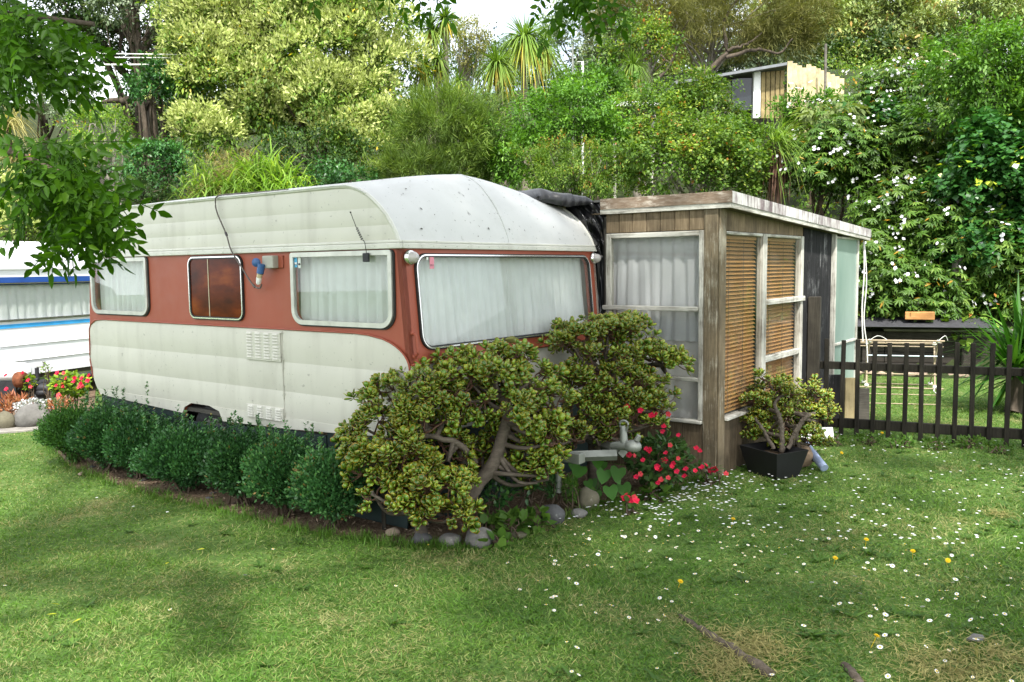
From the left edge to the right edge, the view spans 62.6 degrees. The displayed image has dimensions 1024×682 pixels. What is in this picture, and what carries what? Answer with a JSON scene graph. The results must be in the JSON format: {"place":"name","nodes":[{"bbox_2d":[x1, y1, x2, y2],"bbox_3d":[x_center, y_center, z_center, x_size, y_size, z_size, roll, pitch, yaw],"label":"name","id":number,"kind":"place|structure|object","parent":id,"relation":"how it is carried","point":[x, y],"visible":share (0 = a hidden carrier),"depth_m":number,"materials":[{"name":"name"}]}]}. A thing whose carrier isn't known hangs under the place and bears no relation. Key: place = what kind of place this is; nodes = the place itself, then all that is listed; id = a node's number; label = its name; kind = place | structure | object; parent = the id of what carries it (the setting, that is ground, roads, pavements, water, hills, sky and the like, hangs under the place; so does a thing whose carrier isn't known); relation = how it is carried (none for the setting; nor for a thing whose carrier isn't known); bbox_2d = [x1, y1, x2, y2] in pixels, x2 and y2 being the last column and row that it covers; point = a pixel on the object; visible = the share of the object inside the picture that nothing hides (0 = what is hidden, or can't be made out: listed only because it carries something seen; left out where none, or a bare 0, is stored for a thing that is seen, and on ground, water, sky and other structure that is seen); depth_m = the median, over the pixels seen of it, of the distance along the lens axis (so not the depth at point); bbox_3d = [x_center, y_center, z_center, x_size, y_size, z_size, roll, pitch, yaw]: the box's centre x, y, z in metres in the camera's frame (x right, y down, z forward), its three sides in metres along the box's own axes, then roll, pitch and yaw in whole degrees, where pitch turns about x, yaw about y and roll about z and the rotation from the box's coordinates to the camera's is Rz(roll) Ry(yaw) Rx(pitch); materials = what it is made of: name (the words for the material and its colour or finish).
{"place":"outdoors","nodes":[
{"label":"outdoors","id":0,"kind":"place"},
{"bbox_2d":[0,380,95,414],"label":"garden soil","id":1,"kind":"structure","parent":0,"point":[92,391],"depth_m":10.84,"materials":[{"name":"brown soil"}]},
{"bbox_2d":[46,370,92,408],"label":"flowering plant","id":2,"kind":"object","parent":1,"relation":"on","point":[72,391],"visible":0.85,"depth_m":9.17,"materials":[{"name":"green plant"}]},
{"bbox_2d":[480,476,520,519],"bbox_3d":[-0.079,0.985,5.300,0.282,0.334,0.238,-1,5,0],"label":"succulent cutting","id":3,"kind":"object","parent":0,"point":[503,498],"visible":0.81,"depth_m":5.27,"materials":[{"name":"green plant"}]},
{"bbox_2d":[0,68,1023,681],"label":"ground","id":4,"kind":"structure","parent":0,"point":[166,538],"depth_m":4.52,"materials":[{"name":"green plant"}]},
{"bbox_2d":[0,241,93,390],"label":"white caravan","id":5,"kind":"object","parent":4,"relation":"on","point":[41,320],"visible":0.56,"depth_m":10.51,"materials":[{"name":"paint"}]},
{"bbox_2d":[0,281,89,321],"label":"window","id":6,"kind":"structure","parent":5,"relation":"in","point":[39,301],"depth_m":10.54,"materials":[{"name":"white glass"}]},
{"bbox_2d":[1,42,109,157],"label":"olive tree","id":7,"kind":"object","parent":4,"relation":"on","point":[43,120],"visible":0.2,"depth_m":17.41,"materials":[{"name":"green plant"}]},
{"bbox_2d":[40,100,147,205],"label":"shrub","id":8,"kind":"object","parent":4,"relation":"on","point":[92,118],"visible":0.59,"depth_m":15.69,"materials":[{"name":"green plant"}]},
{"bbox_2d":[0,0,218,203],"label":"dark evergreen","id":9,"kind":"object","parent":4,"relation":"on","point":[70,8],"visible":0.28,"depth_m":19.26,"materials":[{"name":"green plant"}]},
{"bbox_2d":[78,0,176,200],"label":"rounded tree","id":10,"kind":"object","parent":4,"relation":"on","point":[137,40],"visible":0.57,"depth_m":17.88,"materials":[{"name":"green plant"}]},
{"bbox_2d":[99,134,196,202],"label":"shrub","id":11,"kind":"object","parent":4,"relation":"on","point":[160,149],"visible":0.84,"depth_m":14.06,"materials":[{"name":"green plant"}]},
{"bbox_2d":[116,170,180,204],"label":"shrub","id":12,"kind":"object","parent":4,"relation":"on","point":[156,198],"visible":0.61,"depth_m":13.62,"materials":[{"name":"green plant"}]},
{"bbox_2d":[112,47,215,200],"bbox_3d":[-6.541,-3.014,16.093,1.909,5.146,1.363,-1,5,0],"label":"shrub","id":13,"kind":"object","parent":4,"relation":"on","point":[139,87],"visible":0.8,"depth_m":15.78,"materials":[{"name":"green plant"}]},
{"bbox_2d":[159,149,254,200],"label":"grass clump","id":14,"kind":"object","parent":4,"relation":"on","point":[205,189],"visible":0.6,"depth_m":13.60,"materials":[{"name":"green plant"}]},
{"bbox_2d":[186,142,278,192],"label":"grass clump","id":15,"kind":"object","parent":4,"relation":"on","point":[236,163],"visible":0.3,"depth_m":14.19,"materials":[{"name":"green plant"}]},
{"bbox_2d":[212,135,320,194],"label":"grass clump","id":16,"kind":"object","parent":4,"relation":"on","point":[268,169],"visible":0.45,"depth_m":13.80,"materials":[{"name":"green plant"}]},
{"bbox_2d":[135,0,442,183],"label":"flowering tree","id":17,"kind":"object","parent":4,"relation":"on","point":[209,38],"visible":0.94,"depth_m":15.92,"materials":[{"name":"green plant"}]},
{"bbox_2d":[233,105,382,185],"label":"shrub","id":18,"kind":"object","parent":4,"relation":"on","point":[290,142],"visible":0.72,"depth_m":14.69,"materials":[{"name":"green plant"}]},
{"bbox_2d":[0,0,635,288],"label":"overhanging tree","id":19,"kind":"object","parent":4,"relation":"on","point":[80,212],"visible":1,"depth_m":2.37,"materials":[{"name":"green plant"}]},
{"bbox_2d":[293,151,381,244],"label":"shrub","id":20,"kind":"object","parent":4,"relation":"on","point":[336,175],"visible":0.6,"depth_m":13.74,"materials":[{"name":"green plant"}]},
{"bbox_2d":[55,429,694,546],"bbox_3d":[-1.548,1.023,6.953,5.682,0.032,2.670,3,6,35],"label":"soil bed","id":21,"kind":"object","parent":4,"relation":"on","point":[370,526],"visible":0.2,"depth_m":5.72,"materials":[{"name":"brown soil"}]},
{"bbox_2d":[30,373,105,462],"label":"box bush","id":22,"kind":"object","parent":21,"relation":"on","point":[57,423],"visible":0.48,"depth_m":6.95,"materials":[{"name":"green plant"}]},
{"bbox_2d":[63,386,151,471],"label":"box bush","id":23,"kind":"object","parent":21,"relation":"on","point":[86,436],"visible":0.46,"depth_m":6.62,"materials":[{"name":"green plant"}]},
{"bbox_2d":[99,381,157,478],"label":"box bush","id":24,"kind":"object","parent":21,"relation":"on","point":[120,427],"visible":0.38,"depth_m":6.40,"materials":[{"name":"green plant"}]},
{"bbox_2d":[117,405,178,479],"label":"box bush","id":25,"kind":"object","parent":21,"relation":"on","point":[149,426],"visible":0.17,"depth_m":6.35,"materials":[{"name":"green plant"}]},
{"bbox_2d":[128,404,227,491],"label":"box bush","id":26,"kind":"object","parent":21,"relation":"on","point":[174,456],"visible":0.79,"depth_m":5.96,"materials":[{"name":"green plant"}]},
{"bbox_2d":[195,410,270,505],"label":"box bush","id":27,"kind":"object","parent":21,"relation":"on","point":[223,463],"visible":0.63,"depth_m":5.61,"materials":[{"name":"green plant"}]},
{"bbox_2d":[237,419,315,517],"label":"box bush","id":28,"kind":"object","parent":21,"relation":"on","point":[268,469],"visible":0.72,"depth_m":5.32,"materials":[{"name":"green plant"}]},
{"bbox_2d":[283,431,376,530],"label":"box bush","id":29,"kind":"object","parent":21,"relation":"on","point":[317,483],"visible":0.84,"depth_m":5.06,"materials":[{"name":"green plant"}]},
{"bbox_2d":[89,174,641,528],"bbox_3d":[-1.114,-0.109,6.694,4.760,2.282,2.323,3,6,37],"label":"caravan","id":30,"kind":"object","parent":21,"relation":"on","point":[188,317],"visible":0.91,"depth_m":5.77,"materials":[{"name":"red paint"}]},
{"bbox_2d":[90,257,150,316],"bbox_3d":[-3.204,-0.449,6.945,0.902,0.473,0.108,3,6,37],"label":"window","id":31,"kind":"structure","parent":30,"relation":"in","point":[123,293],"depth_m":6.96,"materials":[{"name":"glass"}]},
{"bbox_2d":[187,255,244,320],"bbox_3d":[-2.155,-0.386,6.111,0.667,0.468,0.019,3,6,37],"label":"window","id":32,"kind":"structure","parent":30,"relation":"in","point":[215,282],"depth_m":6.10,"materials":[{"name":"brown glass"}]},
{"bbox_2d":[289,249,395,329],"bbox_3d":[-1.059,-0.328,5.345,0.959,0.484,0.110,3,6,37],"label":"window","id":33,"kind":"structure","parent":30,"relation":"in","point":[339,289],"depth_m":5.36,"materials":[{"name":"glass"}]},
{"bbox_2d":[414,253,593,349],"bbox_3d":[0.003,-0.311,5.887,0.145,0.590,2.000,3,6,37],"label":"window","id":34,"kind":"structure","parent":30,"relation":"in","point":[461,298],"depth_m":5.76,"materials":[{"name":"white glass"}]},
{"bbox_2d":[519,188,603,449],"bbox_3d":[0.012,-0.107,6.789,1.458,2.221,0.456,-2,5,-16],"label":"plastic sheet","id":35,"kind":"object","parent":30,"relation":"attached to","point":[582,209],"visible":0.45,"depth_m":6.76,"materials":[{"name":"black plastic"}]},
{"bbox_2d":[330,337,581,533],"bbox_3d":[-0.278,0.563,5.055,1.531,1.129,0.863,-3,6,-27],"label":"jade shrub","id":36,"kind":"object","parent":21,"relation":"on","point":[516,411],"visible":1,"depth_m":4.93,"materials":[{"name":"green plant"}]},
{"bbox_2d":[546,461,630,505],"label":"heart leaf vine","id":37,"kind":"object","parent":21,"relation":"on","point":[603,476],"visible":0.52,"depth_m":5.61,"materials":[{"name":"green plant"}]},
{"bbox_2d":[534,309,695,487],"bbox_3d":[0.681,0.431,5.985,1.382,1.295,0.898,-2,5,-19],"label":"jade shrub","id":38,"kind":"object","parent":21,"relation":"on","point":[604,331],"visible":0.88,"depth_m":5.79,"materials":[{"name":"green plant"}]},
{"bbox_2d":[617,404,703,492],"bbox_3d":[0.995,0.741,5.903,0.652,0.691,0.585,-1,5,0],"label":"busy lizzie","id":39,"kind":"object","parent":21,"relation":"on","point":[661,475],"visible":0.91,"depth_m":5.83,"materials":[{"name":"green plant"}]},
{"bbox_2d":[355,132,477,179],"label":"feathery shrub","id":40,"kind":"object","parent":4,"relation":"on","point":[395,166],"visible":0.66,"depth_m":13.80,"materials":[{"name":"green plant"}]},
{"bbox_2d":[397,40,461,172],"bbox_3d":[-1.724,-3.994,18.137,1.534,5.032,1.250,-1,5,0],"label":"cabbage tree","id":41,"kind":"object","parent":4,"relation":"on","point":[438,61],"visible":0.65,"depth_m":17.87,"materials":[{"name":"green plant"}]},
{"bbox_2d":[414,0,468,124],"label":"cabbage tree","id":42,"kind":"object","parent":4,"relation":"on","point":[441,30],"visible":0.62,"depth_m":18.39,"materials":[{"name":"green plant"}]},
{"bbox_2d":[367,71,520,182],"bbox_3d":[-1.135,-2.264,14.758,2.642,4.734,2.216,2,6,27],"label":"feathery shrub","id":43,"kind":"object","parent":4,"relation":"on","point":[453,108],"visible":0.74,"depth_m":14.25,"materials":[{"name":"green plant"}]},
{"bbox_2d":[432,7,497,163],"bbox_3d":[-1.363,-6.756,23.205,1.982,4.797,1.993,-1,5,0],"label":"tree","id":44,"kind":"object","parent":4,"relation":"on","point":[467,59],"visible":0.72,"depth_m":23.10,"materials":[{"name":"green plant"}]},
{"bbox_2d":[467,38,530,186],"bbox_3d":[-0.308,-3.819,17.326,1.346,4.865,1.372,-4,6,-32],"label":"cabbage tree","id":45,"kind":"object","parent":4,"relation":"on","point":[496,68],"visible":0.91,"depth_m":17.07,"materials":[{"name":"green plant"}]},
{"bbox_2d":[0,437,1023,681],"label":"lawn weeds","id":46,"kind":"object","parent":4,"relation":"on","point":[636,565],"visible":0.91,"depth_m":4.42,"materials":[{"name":"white plant"}]},
{"bbox_2d":[0,448,1023,681],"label":"dry straw","id":47,"kind":"object","parent":4,"relation":"on","point":[485,589],"visible":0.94,"depth_m":4.16,"materials":[{"name":"plant"}]},
{"bbox_2d":[0,46,1023,336],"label":"undergrowth","id":48,"kind":"object","parent":4,"relation":"on","point":[844,66],"visible":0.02,"depth_m":27.05,"materials":[{"name":"green plant"}]},
{"bbox_2d":[491,505,532,541],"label":"broad weed","id":49,"kind":"object","parent":4,"relation":"on","point":[514,513],"visible":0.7,"depth_m":4.99,"materials":[{"name":"green plant"}]},
{"bbox_2d":[1,396,1023,681],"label":"daisies","id":50,"kind":"object","parent":4,"relation":"on","point":[749,612],"visible":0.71,"depth_m":4.10,"materials":[{"name":"white plant"}]},
{"bbox_2d":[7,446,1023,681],"bbox_3d":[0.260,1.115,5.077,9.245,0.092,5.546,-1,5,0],"label":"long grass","id":51,"kind":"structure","parent":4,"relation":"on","point":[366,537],"depth_m":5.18,"materials":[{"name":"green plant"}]},
{"bbox_2d":[488,6,569,190],"bbox_3d":[0.285,-4.614,18.153,1.912,5.434,1.872,4,7,41],"label":"cabbage tree","id":52,"kind":"object","parent":4,"relation":"on","point":[526,45],"visible":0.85,"depth_m":17.88,"materials":[{"name":"green plant"}]},
{"bbox_2d":[472,64,642,194],"bbox_3d":[0.773,-2.817,15.215,3.242,4.187,2.172,-2,5,-12],"label":"shrub","id":53,"kind":"object","parent":4,"relation":"on","point":[576,128],"visible":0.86,"depth_m":14.75,"materials":[{"name":"green plant"}]},
{"bbox_2d":[96,434,1023,548],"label":"fallen petals","id":54,"kind":"object","parent":4,"relation":"on","point":[718,487],"visible":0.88,"depth_m":5.54,"materials":[{"name":"white plant"}]},
{"bbox_2d":[503,126,648,199],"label":"shrub","id":55,"kind":"object","parent":4,"relation":"on","point":[574,174],"visible":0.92,"depth_m":13.90,"materials":[{"name":"green plant"}]},
{"bbox_2d":[511,0,655,138],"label":"tree","id":56,"kind":"object","parent":4,"relation":"on","point":[579,50],"visible":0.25,"depth_m":24.57,"materials":[{"name":"green plant"}]},
{"bbox_2d":[556,55,648,199],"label":"shrub","id":57,"kind":"object","parent":4,"relation":"on","point":[622,83],"visible":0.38,"depth_m":17.32,"materials":[{"name":"green plant"}]},
{"bbox_2d":[614,48,657,196],"bbox_3d":[2.603,-4.405,18.277,1.205,3.939,1.192,-1,5,0],"label":"cabbage tree","id":58,"kind":"object","parent":4,"relation":"on","point":[632,65],"visible":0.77,"depth_m":18.04,"materials":[{"name":"green plant"}]},
{"bbox_2d":[589,2,689,163],"bbox_3d":[3.117,-5.961,20.386,2.451,4.335,1.948,1,5,19],"label":"shrub","id":59,"kind":"object","parent":4,"relation":"on","point":[641,35],"visible":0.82,"depth_m":20.11,"materials":[{"name":"green plant"}]},
{"bbox_2d":[598,76,712,196],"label":"shrub","id":60,"kind":"object","parent":4,"relation":"on","point":[657,101],"visible":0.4,"depth_m":15.52,"materials":[{"name":"green plant"}]},
{"bbox_2d":[596,104,798,198],"bbox_3d":[3.135,-2.342,14.396,3.566,3.378,2.258,-1,5,0],"label":"shrub","id":61,"kind":"object","parent":4,"relation":"on","point":[721,150],"visible":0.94,"depth_m":13.91,"materials":[{"name":"green plant"}]},
{"bbox_2d":[654,56,755,191],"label":"shrub","id":62,"kind":"object","parent":4,"relation":"on","point":[708,87],"visible":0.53,"depth_m":15.72,"materials":[{"name":"green plant"}]},
{"bbox_2d":[573,0,858,78],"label":"wispy tree","id":63,"kind":"object","parent":4,"relation":"on","point":[785,21],"visible":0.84,"depth_m":23.48,"materials":[{"name":"green plant"}]},
{"bbox_2d":[664,62,786,129],"bbox_3d":[5.701,-6.614,23.044,3.045,1.556,2.750,-1,5,0],"label":"hillside hut","id":64,"kind":"object","parent":4,"relation":"on","point":[762,85],"visible":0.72,"depth_m":22.04,"materials":[{"name":"grey wood"}]},
{"bbox_2d":[678,614,775,678],"bbox_3d":[0.883,1.279,3.562,0.058,0.066,0.642,-3,5,-23],"label":"buried root","id":65,"kind":"object","parent":4,"relation":"on","point":[760,665],"visible":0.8,"depth_m":3.45,"materials":[{"name":"brown plant"}]},
{"bbox_2d":[592,190,870,477],"bbox_3d":[1.666,-0.228,8.529,2.742,2.138,3.902,3,6,37],"label":"annex","id":66,"kind":"object","parent":4,"relation":"on","point":[721,286],"visible":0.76,"depth_m":6.67,"materials":[{"name":"brown wood"}]},
{"bbox_2d":[602,230,703,423],"bbox_3d":[1.134,-0.125,6.599,0.899,1.480,0.168,3,6,37],"label":"window","id":67,"kind":"structure","parent":66,"relation":"in","point":[660,275],"depth_m":6.57,"materials":[{"name":"white paint"}]},
{"bbox_2d":[725,231,804,420],"bbox_3d":[2.136,-0.176,7.057,0.082,1.432,1.815,3,6,37],"label":"window","id":68,"kind":"structure","parent":66,"relation":"in","point":[762,301],"depth_m":7.02,"materials":[{"name":"white paint"}]},
{"bbox_2d":[689,18,841,82],"bbox_3d":[8.595,-9.719,28.309,4.696,2.582,3.396,-3,5,-20],"label":"tree","id":69,"kind":"object","parent":4,"relation":"on","point":[754,61],"visible":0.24,"depth_m":27.79,"materials":[{"name":"green plant"}]},
{"bbox_2d":[740,441,808,479],"bbox_3d":[2.001,0.918,6.443,0.320,0.210,0.398,-3,6,-27],"label":"planter","id":70,"kind":"object","parent":4,"relation":"on","point":[762,459],"visible":0.93,"depth_m":6.33,"materials":[{"name":"black plastic"}]},
{"bbox_2d":[738,367,841,452],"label":"jade shrub","id":71,"kind":"object","parent":70,"relation":"in","point":[771,415],"visible":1,"depth_m":6.60,"materials":[{"name":"green plant"}]},
{"bbox_2d":[758,108,827,205],"bbox_3d":[4.740,-2.209,14.069,1.515,3.380,2.208,-1,5,0],"label":"tufted palm","id":72,"kind":"object","parent":4,"relation":"on","point":[775,192],"visible":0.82,"depth_m":13.85,"materials":[{"name":"green plant"}]},
{"bbox_2d":[761,80,857,207],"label":"flowering shrub","id":73,"kind":"object","parent":4,"relation":"on","point":[812,99],"visible":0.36,"depth_m":16.90,"materials":[{"name":"green plant"}]},
{"bbox_2d":[786,61,843,141],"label":"wall","id":74,"kind":"structure","parent":4,"relation":"on","point":[796,74],"depth_m":21.98,"materials":[{"name":"beige wood"}]},
{"bbox_2d":[779,0,866,43],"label":"gum tree","id":75,"kind":"object","parent":4,"relation":"on","point":[852,22],"visible":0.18,"depth_m":39.67,"materials":[{"name":"green plant"}]},
{"bbox_2d":[768,101,884,215],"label":"flowering shrub","id":76,"kind":"object","parent":4,"relation":"on","point":[819,155],"visible":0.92,"depth_m":13.40,"materials":[{"name":"green plant"}]},
{"bbox_2d":[785,94,884,214],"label":"pale shrub","id":77,"kind":"object","parent":4,"relation":"on","point":[809,115],"visible":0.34,"depth_m":14.06,"materials":[{"name":"green plant"}]},
{"bbox_2d":[658,505,1023,681],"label":"dead grass","id":78,"kind":"structure","parent":4,"relation":"on","point":[722,664],"depth_m":3.40,"materials":[{"name":"plant"}]},
{"bbox_2d":[796,113,915,243],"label":"flowering shrub","id":79,"kind":"object","parent":4,"relation":"on","point":[876,152],"visible":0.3,"depth_m":13.70,"materials":[{"name":"green plant"}]},
{"bbox_2d":[836,17,916,68],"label":"ridge bush","id":80,"kind":"object","parent":4,"relation":"on","point":[881,41],"visible":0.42,"depth_m":34.12,"materials":[{"name":"green plant"}]},
{"bbox_2d":[842,90,930,220],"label":"flowering shrub","id":81,"kind":"object","parent":4,"relation":"on","point":[881,107],"visible":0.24,"depth_m":14.03,"materials":[{"name":"green plant"}]},
{"bbox_2d":[836,0,949,49],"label":"gum tree","id":82,"kind":"object","parent":4,"relation":"on","point":[921,19],"visible":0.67,"depth_m":39.89,"materials":[{"name":"green plant"}]},
{"bbox_2d":[840,53,949,188],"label":"flowering shrub","id":83,"kind":"object","parent":4,"relation":"on","point":[887,77],"visible":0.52,"depth_m":15.46,"materials":[{"name":"green plant"}]},
{"bbox_2d":[843,175,951,262],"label":"flowering shrub","id":84,"kind":"object","parent":4,"relation":"on","point":[882,207],"visible":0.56,"depth_m":12.84,"materials":[{"name":"green plant"}]},
{"bbox_2d":[858,222,939,319],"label":"flowering shrub","id":85,"kind":"object","parent":4,"relation":"on","point":[875,271],"visible":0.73,"depth_m":12.28,"materials":[{"name":"green plant"}]},
{"bbox_2d":[860,336,947,392],"bbox_3d":[4.869,0.308,10.380,1.083,0.690,1.416,1,5,17],"label":"drying rack","id":86,"kind":"object","parent":4,"relation":"on","point":[934,343],"visible":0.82,"depth_m":10.83,"materials":[{"name":"white metal"}]},
{"bbox_2d":[860,107,963,199],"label":"flowering shrub","id":87,"kind":"object","parent":4,"relation":"on","point":[927,146],"visible":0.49,"depth_m":13.57,"materials":[{"name":"green plant"}]},
{"bbox_2d":[806,296,1023,447],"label":"picket fence","id":88,"kind":"object","parent":4,"relation":"on","point":[815,365],"visible":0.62,"depth_m":7.59,"materials":[{"name":"black wood"}]},
{"bbox_2d":[875,22,967,66],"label":"ridge bush","id":89,"kind":"object","parent":4,"relation":"on","point":[914,36],"visible":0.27,"depth_m":34.21,"materials":[{"name":"green plant"}]},
{"bbox_2d":[868,249,989,328],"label":"flowering shrub","id":90,"kind":"object","parent":4,"relation":"on","point":[939,283],"visible":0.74,"depth_m":12.18,"materials":[{"name":"green plant"}]},
{"bbox_2d":[868,69,997,195],"bbox_3d":[7.607,-3.433,15.232,2.234,2.857,2.098,2,6,31],"label":"flowering shrub","id":91,"kind":"object","parent":4,"relation":"on","point":[916,88],"visible":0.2,"depth_m":14.71,"materials":[{"name":"green plant"}]},
{"bbox_2d":[857,328,1012,372],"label":"retaining wall","id":92,"kind":"structure","parent":4,"relation":"on","point":[912,333],"depth_m":12.01,"materials":[{"name":"grey wood"}]},
{"bbox_2d":[857,317,994,328],"bbox_3d":[5.231,-0.272,12.221,3.050,0.118,0.620,1,5,18],"label":"roofing sheet","id":93,"kind":"object","parent":92,"relation":"on","point":[895,322],"visible":0.45,"depth_m":11.95,"materials":[{"name":"metal"}]},
{"bbox_2d":[874,189,1013,301],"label":"flowering shrub","id":94,"kind":"object","parent":4,"relation":"on","point":[949,211],"visible":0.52,"depth_m":12.47,"materials":[{"name":"green plant"}]},
{"bbox_2d":[894,8,1023,138],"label":"leafy tree","id":95,"kind":"object","parent":4,"relation":"on","point":[973,90],"visible":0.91,"depth_m":12.80,"materials":[{"name":"green plant"}]},
{"bbox_2d":[908,103,1023,250],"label":"ivy mass","id":96,"kind":"object","parent":4,"relation":"on","point":[980,181],"visible":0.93,"depth_m":12.20,"materials":[{"name":"green plant"}]},
{"bbox_2d":[915,202,1023,299],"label":"ivy mass","id":97,"kind":"object","parent":4,"relation":"on","point":[986,241],"visible":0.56,"depth_m":12.07,"materials":[{"name":"green plant"}]},
{"bbox_2d":[927,0,1023,61],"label":"gum tree","id":98,"kind":"object","parent":4,"relation":"on","point":[973,7],"visible":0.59,"depth_m":39.84,"materials":[{"name":"green plant"}]},
{"bbox_2d":[930,207,1023,316],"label":"flowering shrub","id":99,"kind":"object","parent":4,"relation":"on","point":[989,269],"visible":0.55,"depth_m":12.06,"materials":[{"name":"green plant"}]},
{"bbox_2d":[931,272,1023,412],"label":"yucca","id":100,"kind":"object","parent":4,"relation":"on","point":[1015,339],"visible":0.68,"depth_m":8.92,"materials":[{"name":"green plant"}]},
{"bbox_2d":[971,251,1023,328],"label":"flowering shrub","id":101,"kind":"object","parent":4,"relation":"on","point":[1006,310],"visible":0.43,"depth_m":12.13,"materials":[{"name":"green plant"}]},
{"bbox_2d":[15,0,1023,102],"label":"sky","id":102,"kind":"structure","parent":0,"point":[494,10],"materials":[{"name":"white"}]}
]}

